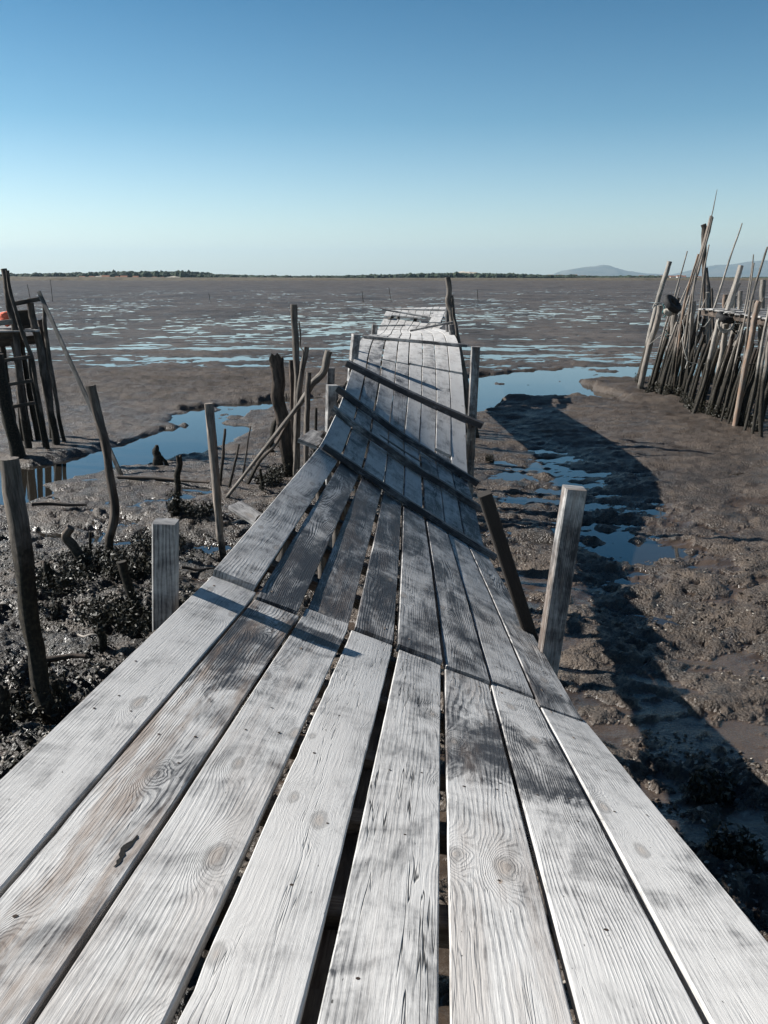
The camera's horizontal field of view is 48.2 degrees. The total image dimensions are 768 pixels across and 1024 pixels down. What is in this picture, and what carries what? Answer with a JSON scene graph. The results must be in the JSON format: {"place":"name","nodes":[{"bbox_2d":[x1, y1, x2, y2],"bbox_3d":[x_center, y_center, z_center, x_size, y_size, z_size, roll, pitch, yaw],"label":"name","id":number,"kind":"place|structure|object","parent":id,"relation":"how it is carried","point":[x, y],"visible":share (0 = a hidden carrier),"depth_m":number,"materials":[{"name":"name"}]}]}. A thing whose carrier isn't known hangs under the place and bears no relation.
{"place":"outdoors","nodes":[
{"label":"outdoors","id":0,"kind":"place"},
{"bbox_2d":[0,280,767,1023],"bbox_3d":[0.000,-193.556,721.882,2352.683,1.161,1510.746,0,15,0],"label":"mudflat","id":1,"kind":"structure","parent":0,"point":[686,460],"depth_m":16.68,"materials":[{"name":"soil"}]},
{"bbox_2d":[0,681,15,731],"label":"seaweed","id":2,"kind":"object","parent":1,"relation":"on","point":[5,712],"visible":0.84,"depth_m":7.18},
{"bbox_2d":[0,670,26,707],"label":"seaweed","id":3,"kind":"object","parent":1,"relation":"on","point":[13,691],"visible":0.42,"depth_m":7.66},
{"bbox_2d":[0,457,62,724],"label":"stake","id":4,"kind":"object","parent":1,"relation":"on","point":[19,531],"visible":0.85,"depth_m":7.12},
{"bbox_2d":[37,557,55,585],"bbox_3d":[-4.232,0.850,10.785,0.213,0.616,0.226,0,15,0],"label":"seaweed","id":5,"kind":"object","parent":1,"relation":"on","point":[47,569],"visible":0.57,"depth_m":10.74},
{"bbox_2d":[42,588,66,620],"bbox_3d":[-3.747,1.149,9.808,0.236,0.623,0.234,-12,19,-38],"label":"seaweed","id":6,"kind":"object","parent":1,"relation":"on","point":[56,610],"visible":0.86,"depth_m":9.77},
{"bbox_2d":[31,502,86,506],"bbox_3d":[-5.677,-0.136,14.998,0.916,0.127,0.123,-5,16,-17],"label":"fallen branch","id":7,"kind":"object","parent":1,"relation":"on","point":[52,504],"visible":1,"depth_m":14.97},
{"bbox_2d":[48,666,75,713],"bbox_3d":[-2.878,1.675,7.650,0.272,0.626,0.281,0,15,0],"label":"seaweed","id":8,"kind":"object","parent":1,"relation":"on","point":[64,695],"visible":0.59,"depth_m":7.60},
{"bbox_2d":[46,653,87,662],"bbox_3d":[-3.243,1.444,8.478,0.627,0.094,0.138,2,15,7],"label":"fallen branch","id":9,"kind":"object","parent":1,"relation":"on","point":[62,657],"visible":0.65,"depth_m":8.45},
{"bbox_2d":[61,525,97,573],"bbox_3d":[-4.005,0.662,11.549,0.588,0.998,0.302,-4,16,-15],"label":"stub","id":10,"kind":"object","parent":1,"relation":"on","point":[80,555],"visible":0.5,"depth_m":11.47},
{"bbox_2d":[89,617,111,654],"bbox_3d":[-2.861,1.331,8.651,0.214,0.625,0.219,-7,17,-24],"label":"stub","id":11,"kind":"object","parent":1,"relation":"on","point":[103,641],"visible":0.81,"depth_m":8.62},
{"bbox_2d":[85,385,118,555],"bbox_3d":[-3.899,-0.423,12.002,0.315,2.696,0.133,0,15,0],"label":"stake","id":12,"kind":"object","parent":1,"relation":"on","point":[93,397],"visible":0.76,"depth_m":11.89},
{"bbox_2d":[0,530,247,760],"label":"oyster litter","id":13,"kind":"object","parent":1,"relation":"on","point":[13,731],"visible":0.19,"depth_m":8.50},
{"bbox_2d":[116,560,143,612],"bbox_3d":[-2.805,1.002,9.618,0.247,0.951,0.264,-11,19,-35],"label":"stake","id":14,"kind":"object","parent":1,"relation":"in","point":[130,591],"visible":0.43,"depth_m":9.55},
{"bbox_2d":[0,532,275,771],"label":"weedy clods","id":15,"kind":"object","parent":1,"relation":"on","point":[11,764],"visible":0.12,"depth_m":8.52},
{"bbox_2d":[117,476,208,483],"bbox_3d":[-4.397,-0.642,17.125,2.030,0.081,0.154,4,16,15],"label":"fallen branch","id":16,"kind":"object","parent":1,"relation":"on","point":[152,478],"visible":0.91,"depth_m":17.20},
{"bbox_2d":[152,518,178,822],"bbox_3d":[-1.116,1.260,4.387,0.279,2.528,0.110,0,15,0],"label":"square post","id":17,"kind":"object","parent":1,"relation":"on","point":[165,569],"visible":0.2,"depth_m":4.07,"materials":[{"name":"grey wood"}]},
{"bbox_2d":[165,455,182,515],"bbox_3d":[-3.544,-0.363,14.531,0.323,1.246,0.304,0,15,0],"label":"stake","id":18,"kind":"object","parent":1,"relation":"on","point":[174,508],"visible":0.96,"depth_m":14.50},
{"bbox_2d":[204,403,225,559],"bbox_3d":[-2.394,-0.317,12.277,0.212,2.488,0.147,0,15,0],"label":"stake","id":19,"kind":"object","parent":1,"relation":"on","point":[212,447],"visible":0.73,"depth_m":12.17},
{"bbox_2d":[245,423,287,483],"bbox_3d":[-2.358,-1.086,16.949,1.051,1.619,0.080,0,15,0],"label":"branch","id":20,"kind":"object","parent":1,"relation":"on","point":[259,461],"visible":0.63,"depth_m":16.92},
{"bbox_2d":[225,350,331,497],"bbox_3d":[-2.003,-1.489,15.656,2.168,2.896,0.142,0,15,0],"label":"branch","id":21,"kind":"object","parent":1,"relation":"on","point":[319,377],"visible":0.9,"depth_m":15.55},
{"bbox_2d":[269,353,292,476],"bbox_3d":[-2.036,-1.841,17.494,0.543,2.776,0.328,0,15,0],"label":"stake","id":22,"kind":"object","parent":1,"relation":"on","point":[276,361],"visible":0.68,"depth_m":17.40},
{"bbox_2d":[303,372,310,464],"bbox_3d":[-1.369,-1.152,15.230,0.223,2.651,0.103,0,15,0],"label":"stake","id":23,"kind":"object","parent":1,"relation":"on","point":[307,410],"visible":0.64,"depth_m":15.03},
{"bbox_2d":[325,384,337,547],"bbox_3d":[-0.772,-0.422,12.324,0.244,2.798,0.179,-5,16,-17],"label":"square post","id":24,"kind":"object","parent":1,"relation":"on","point":[331,397],"visible":0.24,"depth_m":11.97,"materials":[{"name":"grey wood"}]},
{"bbox_2d":[0,307,767,1023],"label":"boardwalk","id":25,"kind":"structure","parent":1,"relation":"on","point":[124,899],"depth_m":2.40,"materials":[{"name":"grey wood"}]},
{"bbox_2d":[228,501,261,524],"bbox_3d":[-1.151,0.022,7.366,0.362,0.168,0.162,11,19,34],"label":"board","id":26,"kind":"object","parent":25,"relation":"attached to","point":[245,511],"visible":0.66,"depth_m":7.36,"materials":[{"name":"grey wood"}]},
{"bbox_2d":[297,429,322,448],"bbox_3d":[-0.834,-0.868,10.233,0.249,0.164,0.433,5,16,17],"label":"board","id":27,"kind":"object","parent":25,"relation":"attached to","point":[312,438],"visible":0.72,"depth_m":10.13,"materials":[{"name":"grey wood"}]},
{"bbox_2d":[0,533,767,989],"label":"mud clods","id":28,"kind":"object","parent":1,"relation":"on","point":[738,865],"visible":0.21,"depth_m":6.69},
{"bbox_2d":[0,534,767,982],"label":"shell litter","id":29,"kind":"object","parent":1,"relation":"on","point":[700,808],"visible":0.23,"depth_m":6.72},
{"bbox_2d":[10,454,767,872],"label":"seaweed","id":30,"kind":"object","parent":1,"relation":"on","point":[724,844],"visible":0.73,"depth_m":9.36,"materials":[{"name":"plant"}]},
{"bbox_2d":[466,346,479,498],"bbox_3d":[1.438,-1.144,14.200,0.204,3.138,0.135,0,15,0],"label":"square post","id":31,"kind":"object","parent":1,"relation":"on","point":[473,399],"visible":0.59,"depth_m":13.98,"materials":[{"name":"grey wood"}]},
{"bbox_2d":[477,490,538,642],"bbox_3d":[1.090,1.116,5.873,1.036,2.654,0.094,-4,16,-14],"label":"square post","id":32,"kind":"object","parent":1,"relation":"on","point":[503,552],"visible":0.41,"depth_m":5.53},
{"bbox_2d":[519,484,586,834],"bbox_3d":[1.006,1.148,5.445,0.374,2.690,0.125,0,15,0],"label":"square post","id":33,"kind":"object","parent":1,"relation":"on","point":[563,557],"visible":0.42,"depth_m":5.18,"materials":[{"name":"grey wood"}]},
{"bbox_2d":[654,324,678,390],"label":"pier pile","id":34,"kind":"object","parent":1,"relation":"in","point":[670,347],"visible":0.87,"depth_m":29.07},
{"bbox_2d":[663,334,684,394],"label":"pier pile","id":35,"kind":"object","parent":1,"relation":"in","point":[669,382],"visible":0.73,"depth_m":28.55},
{"bbox_2d":[679,334,705,402],"bbox_3d":[9.751,-4.396,27.213,0.692,2.425,0.329,0,15,0],"label":"pier pile","id":36,"kind":"object","parent":1,"relation":"in","point":[688,382],"visible":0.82,"depth_m":27.18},
{"bbox_2d":[683,343,706,406],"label":"pier pile","id":37,"kind":"object","parent":1,"relation":"in","point":[697,368],"visible":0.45,"depth_m":26.66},
{"bbox_2d":[686,340,710,408],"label":"pier pile","id":38,"kind":"object","parent":1,"relation":"in","point":[692,397],"visible":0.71,"depth_m":26.28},
{"bbox_2d":[689,341,716,412],"bbox_3d":[9.566,-3.931,25.812,0.638,2.391,0.330,0,15,0],"label":"pier pile","id":39,"kind":"object","parent":1,"relation":"in","point":[699,388],"visible":0.45,"depth_m":25.85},
{"bbox_2d":[701,223,706,376],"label":"pier pole","id":40,"kind":"object","parent":1,"relation":"in","point":[703,227],"visible":0.39,"depth_m":29.41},
{"bbox_2d":[697,349,719,412],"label":"pier pile","id":41,"kind":"object","parent":1,"relation":"in","point":[700,408],"visible":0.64,"depth_m":25.69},
{"bbox_2d":[702,342,720,410],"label":"pier pile","id":42,"kind":"object","parent":1,"relation":"in","point":[711,378],"visible":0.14,"depth_m":26.08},
{"bbox_2d":[702,345,727,413],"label":"pier pile","id":43,"kind":"object","parent":1,"relation":"in","point":[720,365],"visible":0.47,"depth_m":25.20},
{"bbox_2d":[706,333,734,414],"bbox_3d":[9.733,-3.852,24.871,0.615,2.608,0.234,0,15,0],"label":"pier pile","id":44,"kind":"object","parent":1,"relation":"in","point":[714,396],"visible":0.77,"depth_m":24.85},
{"bbox_2d":[711,332,742,417],"bbox_3d":[9.772,-3.775,24.502,0.694,2.649,0.309,0,15,0],"label":"pier pile","id":45,"kind":"object","parent":1,"relation":"in","point":[717,411],"visible":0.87,"depth_m":24.54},
{"bbox_2d":[719,357,740,415],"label":"pier pile","id":46,"kind":"object","parent":1,"relation":"in","point":[736,371],"visible":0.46,"depth_m":24.53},
{"bbox_2d":[721,364,741,419],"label":"pier pile","id":47,"kind":"object","parent":1,"relation":"in","point":[727,410],"visible":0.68,"depth_m":24.25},
{"bbox_2d":[721,328,746,407],"bbox_3d":[10.022,-3.876,24.731,0.676,2.778,0.307,0,15,0],"label":"pier pile","id":48,"kind":"object","parent":1,"relation":"in","point":[742,344],"visible":0.25,"depth_m":24.52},
{"bbox_2d":[730,348,756,421],"bbox_3d":[9.959,-3.383,23.819,0.550,2.293,0.279,0,15,0],"label":"pier pile","id":49,"kind":"object","parent":1,"relation":"in","point":[751,361],"visible":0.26,"depth_m":23.64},
{"bbox_2d":[738,353,762,425],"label":"pier pile","id":50,"kind":"object","parent":1,"relation":"in","point":[745,403],"visible":0.88,"depth_m":23.13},
{"bbox_2d":[741,340,760,408],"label":"pier pile","id":51,"kind":"object","parent":1,"relation":"in","point":[754,361],"visible":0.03,"depth_m":23.82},
{"bbox_2d":[743,309,767,430],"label":"pier pole","id":52,"kind":"object","parent":1,"relation":"in","point":[756,377],"visible":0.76,"depth_m":22.48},
{"bbox_2d":[751,329,767,433],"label":"pier pole","id":53,"kind":"object","parent":1,"relation":"in","point":[757,397],"visible":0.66,"depth_m":22.03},
{"bbox_2d":[755,383,767,431],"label":"pier pile","id":54,"kind":"object","parent":1,"relation":"in","point":[765,399],"visible":0.34,"depth_m":22.40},
{"bbox_2d":[758,342,767,437],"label":"pier pole","id":55,"kind":"object","parent":1,"relation":"in","point":[761,401],"visible":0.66,"depth_m":21.60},
{"bbox_2d":[0,290,767,624],"bbox_3d":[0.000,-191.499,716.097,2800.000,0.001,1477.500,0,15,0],"label":"water","id":56,"kind":"structure","parent":0,"point":[192,436],"depth_m":23.73,"materials":[{"name":"blue liquid"}]},
{"bbox_2d":[0,346,15,419],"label":"jetty pole","id":57,"kind":"object","parent":56,"relation":"in","point":[3,350],"visible":0.21,"depth_m":21.14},
{"bbox_2d":[0,353,25,458],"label":"jetty pole","id":58,"kind":"object","parent":56,"relation":"in","point":[15,442],"visible":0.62,"depth_m":18.96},
{"bbox_2d":[1,268,31,448],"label":"jetty pole","id":59,"kind":"object","parent":56,"relation":"in","point":[20,392],"visible":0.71,"depth_m":19.89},
{"bbox_2d":[10,342,33,441],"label":"jetty pole","id":60,"kind":"object","parent":56,"relation":"in","point":[31,435],"visible":0.22,"depth_m":21.14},
{"bbox_2d":[6,270,49,448],"bbox_3d":[-8.082,-3.291,19.583,0.598,4.278,0.119,0,15,0],"label":"jetty pole","id":61,"kind":"object","parent":56,"relation":"in","point":[33,364],"visible":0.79,"depth_m":19.51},
{"bbox_2d":[0,352,45,447],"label":"ladder","id":62,"kind":"object","parent":61,"relation":"attached to","point":[30,380],"visible":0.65,"depth_m":19.47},
{"bbox_2d":[20,341,40,439],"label":"jetty pole","id":63,"kind":"object","parent":56,"relation":"in","point":[30,399],"visible":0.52,"depth_m":21.16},
{"bbox_2d":[27,303,59,444],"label":"jetty pole","id":64,"kind":"object","parent":56,"relation":"in","point":[51,417],"visible":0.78,"depth_m":20.29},
{"bbox_2d":[0,297,39,346],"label":"jetty","id":65,"kind":"object","parent":64,"relation":"on","point":[6,338],"visible":0.67,"depth_m":19.96,"materials":[{"name":"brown wood"}]},
{"bbox_2d":[37,320,53,438],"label":"jetty pole","id":66,"kind":"object","parent":56,"relation":"in","point":[40,324],"visible":0.18,"depth_m":21.20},
{"bbox_2d":[42,305,65,441],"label":"jetty pole","id":67,"kind":"object","parent":56,"relation":"in","point":[49,360],"visible":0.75,"depth_m":20.78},
{"bbox_2d":[37,291,122,474],"bbox_3d":[-6.544,-2.772,18.468,3.174,3.826,0.087,15,21,43],"label":"pole","id":68,"kind":"object","parent":56,"relation":"on","point":[70,362],"visible":0.67,"depth_m":18.57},
{"bbox_2d":[152,445,162,465],"bbox_3d":[-4.895,-1.111,18.639,0.306,0.697,0.310,0,15,0],"label":"stump","id":69,"kind":"object","parent":56,"relation":"in","point":[157,455],"visible":0.58,"depth_m":18.56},
{"bbox_2d":[220,428,225,484],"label":"stake","id":70,"kind":"object","parent":56,"relation":"in","point":[223,455],"visible":0.64,"depth_m":16.69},
{"bbox_2d":[228,444,239,486],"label":"stake","id":71,"kind":"object","parent":56,"relation":"in","point":[233,468],"visible":0.74,"depth_m":16.64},
{"bbox_2d":[257,469,267,490],"bbox_3d":[-2.308,-0.496,16.321,0.210,0.672,0.211,10,18,33],"label":"stub","id":72,"kind":"object","parent":56,"relation":"on","point":[261,483],"visible":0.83,"depth_m":16.29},
{"bbox_2d":[265,416,276,452],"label":"stake","id":73,"kind":"object","parent":56,"relation":"in","point":[273,427],"visible":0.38,"depth_m":19.86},
{"bbox_2d":[289,360,293,449],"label":"stake","id":74,"kind":"object","parent":56,"relation":"in","point":[291,371],"visible":0.35,"depth_m":17.94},
{"bbox_2d":[290,304,299,469],"bbox_3d":[-1.698,-2.066,16.534,0.219,3.761,0.148,0,15,0],"label":"stake","id":75,"kind":"object","parent":56,"relation":"in","point":[295,333],"visible":0.58,"depth_m":16.22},
{"bbox_2d":[293,346,308,474],"bbox_3d":[-1.560,-1.580,15.949,0.408,2.955,0.109,0,15,0],"label":"stake","id":76,"kind":"object","parent":56,"relation":"in","point":[298,415],"visible":0.73,"depth_m":15.85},
{"bbox_2d":[327,367,334,383],"bbox_3d":[-1.065,-1.498,16.695,0.269,2.599,0.152,0,15,0],"label":"square post","id":77,"kind":"object","parent":56,"relation":"in","point":[331,375],"visible":0.09,"depth_m":16.33,"materials":[{"name":"grey wood"}]},
{"bbox_2d":[347,334,360,380],"bbox_3d":[-0.681,-1.519,15.446,0.552,3.319,0.164,0,15,0],"label":"square post","id":78,"kind":"object","parent":56,"relation":"in","point":[354,347],"visible":0.27,"depth_m":15.03,"materials":[{"name":"grey wood"}]},
{"bbox_2d":[452,308,467,414],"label":"pole","id":79,"kind":"object","parent":56,"relation":"in","point":[457,338],"visible":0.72,"depth_m":20.31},
{"bbox_2d":[445,277,478,437],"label":"pole","id":80,"kind":"object","parent":56,"relation":"in","point":[448,304],"visible":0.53,"depth_m":20.93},
{"bbox_2d":[637,305,662,388],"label":"pier pole","id":81,"kind":"object","parent":56,"relation":"in","point":[645,362],"visible":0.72,"depth_m":30.05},
{"bbox_2d":[634,261,671,382],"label":"pier pole","id":82,"kind":"object","parent":56,"relation":"in","point":[663,281],"visible":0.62,"depth_m":31.52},
{"bbox_2d":[650,320,670,391],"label":"pier pile","id":83,"kind":"object","parent":56,"relation":"in","point":[653,384],"visible":0.77,"depth_m":29.77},
{"bbox_2d":[655,337,675,393],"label":"pier pile","id":84,"kind":"object","parent":56,"relation":"in","point":[661,387],"visible":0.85,"depth_m":29.07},
{"bbox_2d":[644,251,687,392],"bbox_3d":[9.614,-6.309,29.339,1.104,5.002,0.233,0,15,0],"label":"pier pole","id":85,"kind":"object","parent":56,"relation":"in","point":[653,370],"visible":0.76,"depth_m":29.49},
{"bbox_2d":[656,322,677,387],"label":"pier pole","id":86,"kind":"object","parent":56,"relation":"in","point":[669,342],"visible":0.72,"depth_m":29.23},
{"bbox_2d":[667,313,677,373],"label":"pier pole","id":87,"kind":"object","parent":56,"relation":"in","point":[674,317],"visible":0.28,"depth_m":29.09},
{"bbox_2d":[663,294,681,313],"bbox_3d":[9.654,-6.969,28.756,0.585,0.622,0.718,13,20,39],"label":"tyre","id":88,"kind":"object","parent":87,"relation":"on","point":[672,304],"visible":1,"depth_m":28.59,"materials":[{"name":"rubber"}]},
{"bbox_2d":[662,295,689,394],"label":"pier pole","id":89,"kind":"object","parent":56,"relation":"in","point":[670,366],"visible":0.38,"depth_m":28.74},
{"bbox_2d":[665,321,689,394],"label":"pier pile","id":90,"kind":"object","parent":56,"relation":"in","point":[670,390],"visible":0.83,"depth_m":28.38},
{"bbox_2d":[672,254,698,393],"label":"pier pole","id":91,"kind":"object","parent":56,"relation":"in","point":[678,346],"visible":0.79,"depth_m":27.97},
{"bbox_2d":[673,316,701,395],"bbox_3d":[9.859,-4.923,27.999,0.760,2.864,0.309,0,15,0],"label":"pier pile","id":92,"kind":"object","parent":56,"relation":"in","point":[692,344],"visible":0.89,"depth_m":28.02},
{"bbox_2d":[684,301,695,373],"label":"pier pole","id":93,"kind":"object","parent":56,"relation":"in","point":[692,327],"visible":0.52,"depth_m":27.73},
{"bbox_2d":[670,216,712,375],"bbox_3d":[9.941,-6.484,28.023,0.987,6.053,0.097,0,15,0],"label":"pier pole","id":94,"kind":"object","parent":56,"relation":"in","point":[674,355],"visible":0.61,"depth_m":28.01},
{"bbox_2d":[677,318,706,396],"bbox_3d":[9.963,-4.861,27.874,0.777,2.798,0.317,0,15,0],"label":"pier pile","id":95,"kind":"object","parent":56,"relation":"in","point":[682,387],"visible":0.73,"depth_m":27.81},
{"bbox_2d":[678,217,713,387],"bbox_3d":[9.967,-6.337,27.611,0.662,5.982,0.096,0,15,0],"label":"pier pole","id":96,"kind":"object","parent":56,"relation":"in","point":[688,313],"visible":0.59,"depth_m":27.54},
{"bbox_2d":[690,245,709,386],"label":"pier pole","id":97,"kind":"object","parent":56,"relation":"in","point":[699,307],"visible":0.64,"depth_m":27.24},
{"bbox_2d":[686,191,716,381],"bbox_3d":[9.992,-6.619,27.234,0.477,6.796,0.059,0,15,0],"label":"pier pole","id":98,"kind":"object","parent":56,"relation":"in","point":[693,293],"visible":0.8,"depth_m":27.16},
{"bbox_2d":[692,319,720,413],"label":"pier pole","id":99,"kind":"object","parent":56,"relation":"in","point":[709,359],"visible":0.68,"depth_m":25.24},
{"bbox_2d":[716,311,734,323],"bbox_3d":[9.843,-5.602,24.731,0.548,0.348,0.544,0,15,0],"label":"tyre","id":100,"kind":"object","parent":99,"relation":"attached to","point":[727,318],"visible":0.96,"depth_m":24.57,"materials":[{"name":"rubber"}]},
{"bbox_2d":[705,292,709,358],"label":"pier pole","id":101,"kind":"object","parent":56,"relation":"in","point":[707,306],"visible":0.27,"depth_m":30.21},
{"bbox_2d":[706,267,712,382],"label":"pier pole","id":102,"kind":"object","parent":56,"relation":"in","point":[709,291],"visible":0.38,"depth_m":31.09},
{"bbox_2d":[683,223,742,392],"bbox_3d":[10.435,-6.270,27.481,1.476,5.664,0.101,0,15,0],"label":"pier pole","id":103,"kind":"object","parent":56,"relation":"in","point":[714,306],"visible":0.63,"depth_m":27.24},
{"bbox_2d":[714,324,727,379],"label":"pier pole","id":104,"kind":"object","parent":56,"relation":"in","point":[723,341],"visible":0.31,"depth_m":25.25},
{"bbox_2d":[706,265,742,390],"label":"pier pole","id":105,"kind":"object","parent":56,"relation":"in","point":[734,287],"visible":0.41,"depth_m":25.20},
{"bbox_2d":[698,307,767,325],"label":"fishing pier","id":106,"kind":"structure","parent":105,"relation":"on","point":[738,315],"depth_m":24.49,"materials":[{"name":"grey wood"}]},
{"bbox_2d":[717,311,735,332],"bbox_3d":[9.792,-5.430,24.526,0.546,0.631,0.036,0,15,0],"label":"rope","id":107,"kind":"object","parent":106,"relation":"hanging from","point":[721,329],"visible":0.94,"depth_m":24.56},
{"bbox_2d":[728,291,742,343],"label":"pier pole","id":108,"kind":"object","parent":56,"relation":"in","point":[739,299],"visible":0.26,"depth_m":25.63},
{"bbox_2d":[720,263,754,420],"bbox_3d":[9.722,-4.515,23.714,0.525,4.550,0.072,0,15,0],"label":"pier pole","id":109,"kind":"object","parent":56,"relation":"in","point":[732,375],"visible":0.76,"depth_m":23.71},
{"bbox_2d":[733,254,753,347],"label":"pier pole","id":110,"kind":"object","parent":56,"relation":"in","point":[745,305],"visible":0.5,"depth_m":24.20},
{"bbox_2d":[732,300,761,425],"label":"pier pole","id":111,"kind":"object","parent":56,"relation":"in","point":[747,357],"visible":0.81,"depth_m":22.86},
{"bbox_2d":[727,247,767,423],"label":"pier pole","id":112,"kind":"object","parent":56,"relation":"in","point":[746,337],"visible":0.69,"depth_m":23.13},
{"bbox_2d":[758,280,765,359],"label":"pier pole","id":113,"kind":"object","parent":56,"relation":"in","point":[762,289],"visible":0.36,"depth_m":25.85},
{"bbox_2d":[0,276,767,280],"bbox_3d":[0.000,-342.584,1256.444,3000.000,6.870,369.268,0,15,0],"label":"marsh bank","id":114,"kind":"structure","parent":0,"point":[15,278],"depth_m":1136.35,"materials":[{"name":"soil"}]},
{"bbox_2d":[0,0,767,275],"label":"sky","id":115,"kind":"structure","parent":0,"point":[235,137],"materials":[{"name":"blue"}]},
{"bbox_2d":[553,265,687,276],"bbox_3d":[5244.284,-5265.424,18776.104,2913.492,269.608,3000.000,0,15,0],"label":"hill","id":116,"kind":"structure","parent":0,"point":[604,270],"depth_m":17890.31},
{"bbox_2d":[672,260,767,277],"bbox_3d":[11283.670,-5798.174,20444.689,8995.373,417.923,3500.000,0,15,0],"label":"hill","id":117,"kind":"structure","parent":0,"point":[716,270],"depth_m":19497.26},
{"bbox_3d":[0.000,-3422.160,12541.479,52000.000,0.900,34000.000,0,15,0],"label":"terrain","id":118,"kind":"structure","parent":0,"visible":0},
{"bbox_2d":[0,269,668,277],"bbox_3d":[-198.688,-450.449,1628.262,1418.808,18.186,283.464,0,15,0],"label":"wood","id":119,"kind":"object","parent":118,"relation":"on","point":[189,273],"visible":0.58,"depth_m":1507.16,"materials":[{"name":"wood"}]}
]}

